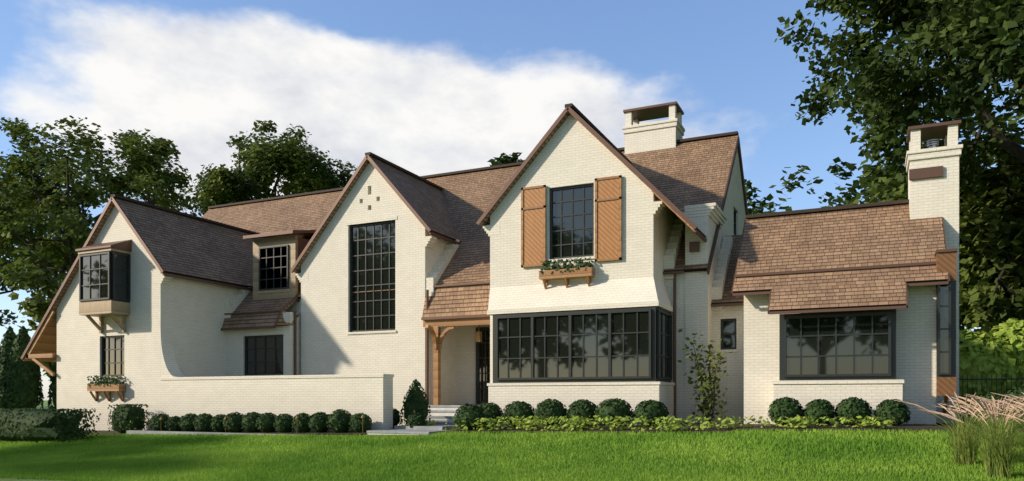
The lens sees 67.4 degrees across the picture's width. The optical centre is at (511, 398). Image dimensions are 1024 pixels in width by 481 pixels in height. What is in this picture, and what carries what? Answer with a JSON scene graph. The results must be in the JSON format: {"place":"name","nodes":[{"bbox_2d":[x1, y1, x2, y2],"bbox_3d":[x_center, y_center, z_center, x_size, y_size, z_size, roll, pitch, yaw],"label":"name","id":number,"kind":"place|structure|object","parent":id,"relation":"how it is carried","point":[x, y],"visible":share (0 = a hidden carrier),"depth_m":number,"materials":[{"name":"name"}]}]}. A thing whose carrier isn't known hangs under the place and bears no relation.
{"place":"outdoors","nodes":[
{"label":"outdoors","id":0,"kind":"place"},
{"bbox_2d":[0,400,1023,480],"bbox_3d":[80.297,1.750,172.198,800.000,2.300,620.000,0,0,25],"label":"lawn","id":1,"kind":"structure","parent":0,"point":[45,402],"depth_m":13.18,"materials":[{"name":"green plant"}]},
{"bbox_2d":[0,326,56,411],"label":"arborvitae","id":2,"kind":"object","parent":1,"relation":"on","point":[21,384],"visible":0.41,"depth_m":27.39,"materials":[{"name":"green plant"}]},
{"bbox_2d":[0,219,57,328],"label":"tree","id":3,"kind":"object","parent":1,"relation":"on","point":[6,311],"depth_m":62.99,"materials":[{"name":"green plant"}]},
{"bbox_2d":[0,244,58,382],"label":"tree","id":4,"kind":"object","parent":1,"relation":"on","point":[36,309],"depth_m":34.33,"materials":[{"name":"green plant"}]},
{"bbox_2d":[0,117,202,276],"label":"tree","id":5,"kind":"object","parent":1,"relation":"on","point":[32,155],"depth_m":57.23,"materials":[{"name":"green plant"}]},
{"bbox_2d":[0,115,207,305],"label":"tree","id":6,"kind":"object","parent":1,"relation":"on","point":[140,167],"depth_m":43.78,"materials":[{"name":"green plant"}]},
{"bbox_2d":[57,206,237,429],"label":"exterior wall","id":7,"kind":"structure","parent":1,"relation":"on","point":[190,314],"depth_m":24.28,"materials":[{"name":"white brick"}]},
{"bbox_2d":[78,235,297,333],"bbox_3d":[-10.271,-3.675,24.575,6.565,3.250,1.509,0,0,-17],"label":"bay window trim","id":8,"kind":"structure","parent":7,"relation":"attached to","point":[112,309],"depth_m":25.08,"materials":[{"name":"beige wood"}]},
{"bbox_2d":[226,312,300,375],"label":"bay wall","id":9,"kind":"structure","parent":1,"relation":"on","point":[235,352],"depth_m":24.95,"materials":[{"name":"brick"}]},
{"bbox_2d":[179,120,357,214],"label":"tree","id":10,"kind":"object","parent":1,"relation":"on","point":[262,164],"depth_m":57.74,"materials":[{"name":"green plant"}]},
{"bbox_2d":[126,405,478,435],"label":"stone paving","id":11,"kind":"structure","parent":1,"relation":"on","point":[426,429],"depth_m":20.25,"materials":[{"name":"grey stone"}]},
{"bbox_2d":[301,162,448,424],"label":"gable wall","id":12,"kind":"structure","parent":1,"relation":"on","point":[329,346],"depth_m":23.74,"materials":[{"name":"brick"}]},
{"bbox_2d":[367,407,457,434],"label":"entry steps","id":13,"kind":"structure","parent":1,"relation":"on","point":[443,413],"depth_m":21.55,"materials":[{"name":"grey stone"}]},
{"bbox_2d":[487,152,524,165],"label":"tree","id":14,"kind":"object","parent":1,"relation":"on","point":[502,159],"visible":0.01,"depth_m":58.14,"materials":[{"name":"green plant"}]},
{"bbox_2d":[286,149,745,422],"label":"exterior wall","id":15,"kind":"structure","parent":1,"relation":"on","point":[458,368],"depth_m":23.85,"materials":[{"name":"brick"}]},
{"bbox_2d":[23,175,947,413],"bbox_3d":[-2.912,-2.612,22.510,27.335,5.975,5.660,0,0,25],"label":"cedar","id":16,"kind":"object","parent":15,"relation":"attached to","point":[43,347],"visible":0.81,"depth_m":22.42,"materials":[{"name":"brown wood"}]},
{"bbox_2d":[87,257,592,386],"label":"window box plants","id":17,"kind":"object","parent":16,"relation":"in","point":[114,380],"depth_m":19.95,"materials":[{"name":"green plant"}]},
{"bbox_2d":[476,325,481,341],"bbox_3d":[-0.973,-1.995,22.521,0.140,0.690,0.140,0,0,25],"label":"lantern","id":18,"kind":"object","parent":16,"relation":"on","point":[478,336],"visible":0.76,"depth_m":22.47,"materials":[{"name":"brown metal"}]},
{"bbox_2d":[24,103,947,357],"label":"roofs","id":19,"kind":"structure","parent":15,"relation":"on","point":[211,244],"depth_m":22.87,"materials":[{"name":"brown wood"}]},
{"bbox_2d":[21,101,960,422],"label":"roof trim","id":20,"kind":"structure","parent":15,"relation":"attached to","point":[661,111],"depth_m":22.14,"materials":[{"name":"brown"}]},
{"bbox_2d":[927,139,938,147],"bbox_3d":[10.014,-5.965,18.281,0.247,0.330,0.260,0,0,25],"label":"flue","id":21,"kind":"object","parent":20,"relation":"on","point":[932,143],"visible":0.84,"depth_m":18.19,"materials":[{"name":"grey metal"}]},
{"bbox_2d":[98,104,962,429],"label":"brick walls","id":22,"kind":"structure","parent":1,"relation":"on","point":[352,394],"depth_m":19.92,"materials":[{"name":"white brick"}]},
{"bbox_2d":[79,183,955,403],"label":"window frames","id":23,"kind":"structure","parent":22,"relation":"attached to","point":[654,332],"depth_m":19.56,"materials":[{"name":"black metal"}]},
{"bbox_2d":[82,186,948,400],"bbox_3d":[-1.013,-2.835,23.229,23.987,6.030,6.874,0,0,18],"label":"window glass","id":24,"kind":"object","parent":23,"relation":"in","point":[863,345],"visible":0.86,"depth_m":19.81,"materials":[{"name":"black glass"}]},
{"bbox_2d":[488,277,672,309],"bbox_3d":[1.709,-2.675,20.250,4.738,0.650,1.550,0,0,25],"label":"flared wall section","id":25,"kind":"object","parent":22,"relation":"on","point":[612,291],"visible":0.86,"depth_m":19.63,"materials":[{"name":"paint"}]},
{"bbox_2d":[86,419,1023,434],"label":"mulch beds","id":26,"kind":"object","parent":1,"relation":"on","point":[919,427],"visible":0.34,"depth_m":17.16,"materials":[{"name":"brown soil"}]},
{"bbox_2d":[159,410,415,434],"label":"path lights","id":27,"kind":"object","parent":26,"relation":"on","point":[362,417],"visible":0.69,"depth_m":20.10,"materials":[{"name":"gold metal"}]},
{"bbox_2d":[0,379,1023,442],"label":"shrubs","id":28,"kind":"object","parent":26,"relation":"on","point":[28,424],"visible":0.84,"depth_m":19.91,"materials":[{"name":"green plant"}]},
{"bbox_2d":[129,414,896,431],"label":"plants","id":29,"kind":"object","parent":26,"relation":"on","point":[572,423],"visible":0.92,"depth_m":17.04,"materials":[{"name":"green plant"}]},
{"bbox_2d":[677,329,731,423],"bbox_3d":[4.736,-0.515,18.759,1.148,2.408,0.986,0,0,-18],"label":"climbing shrub","id":30,"kind":"object","parent":26,"relation":"on","point":[702,389],"depth_m":18.76,"materials":[{"name":"green plant"}]},
{"bbox_2d":[490,114,675,382],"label":"gable","id":31,"kind":"structure","parent":1,"relation":"on","point":[574,152],"depth_m":19.89,"materials":[{"name":"brick"}]},
{"bbox_2d":[523,178,618,264],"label":"window shutters","id":32,"kind":"object","parent":31,"relation":"attached to","point":[607,229],"visible":1,"depth_m":19.55,"materials":[{"name":"brown wood"}]},
{"bbox_2d":[713,306,743,422],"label":"exterior wall","id":33,"kind":"structure","parent":1,"relation":"on","point":[733,382],"depth_m":19.96,"materials":[{"name":"brick"}]},
{"bbox_2d":[744,157,890,214],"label":"tree","id":34,"kind":"object","parent":1,"relation":"on","point":[846,196],"depth_m":71.42,"materials":[{"name":"green plant"}]},
{"bbox_2d":[744,285,935,423],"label":"exterior wall","id":35,"kind":"structure","parent":1,"relation":"on","point":[916,345],"depth_m":16.95,"materials":[{"name":"white brick"}]},
{"bbox_2d":[935,251,955,395],"bbox_3d":[9.430,-1.585,16.721,0.360,3.070,0.720,0,0,25],"label":"dark cedar","id":36,"kind":"object","parent":35,"relation":"attached to","point":[945,263],"visible":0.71,"depth_m":16.40,"materials":[{"name":"brown wood"}]},
{"bbox_2d":[774,0,1023,200],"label":"tree","id":37,"kind":"object","parent":1,"relation":"on","point":[981,36],"depth_m":25.33,"materials":[{"name":"green plant"}]},
{"bbox_2d":[853,139,1015,329],"bbox_3d":[19.864,-5.884,35.758,9.897,12.804,10.846,0,0,25],"label":"tree","id":38,"kind":"object","parent":1,"relation":"on","point":[866,179],"depth_m":35.18,"materials":[{"name":"green plant"}]},
{"bbox_2d":[851,103,1023,198],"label":"tree","id":39,"kind":"object","parent":1,"relation":"on","point":[855,184],"depth_m":62.82,"materials":[{"name":"green plant"}]},
{"bbox_2d":[899,116,1023,333],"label":"tree","id":40,"kind":"object","parent":1,"relation":"on","point":[987,262],"depth_m":29.85,"materials":[{"name":"green plant"}]},
{"bbox_2d":[959,318,1023,416],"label":"hedge row","id":41,"kind":"object","parent":1,"relation":"on","point":[998,350],"visible":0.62,"depth_m":22.42,"materials":[{"name":"green plant"}]},
{"bbox_2d":[959,374,1023,418],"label":"iron fence","id":42,"kind":"object","parent":1,"relation":"on","point":[1001,379],"visible":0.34,"depth_m":20.89,"materials":[{"name":"black metal"}]},
{"bbox_2d":[0,0,1023,399],"label":"sky","id":43,"kind":"structure","parent":0,"point":[424,87],"materials":[{"name":"blue"}]},
{"bbox_2d":[913,408,1023,479],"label":"fountain grass","id":44,"kind":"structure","parent":0,"point":[998,438],"depth_m":9.73,"materials":[{"name":"plant"}]},
{"bbox_2d":[895,392,1023,424],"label":"fountain grass plumes","id":45,"kind":"object","parent":44,"relation":"attached to","point":[1016,406],"visible":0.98,"depth_m":10.15,"materials":[{"name":"beige plant"}]}
]}

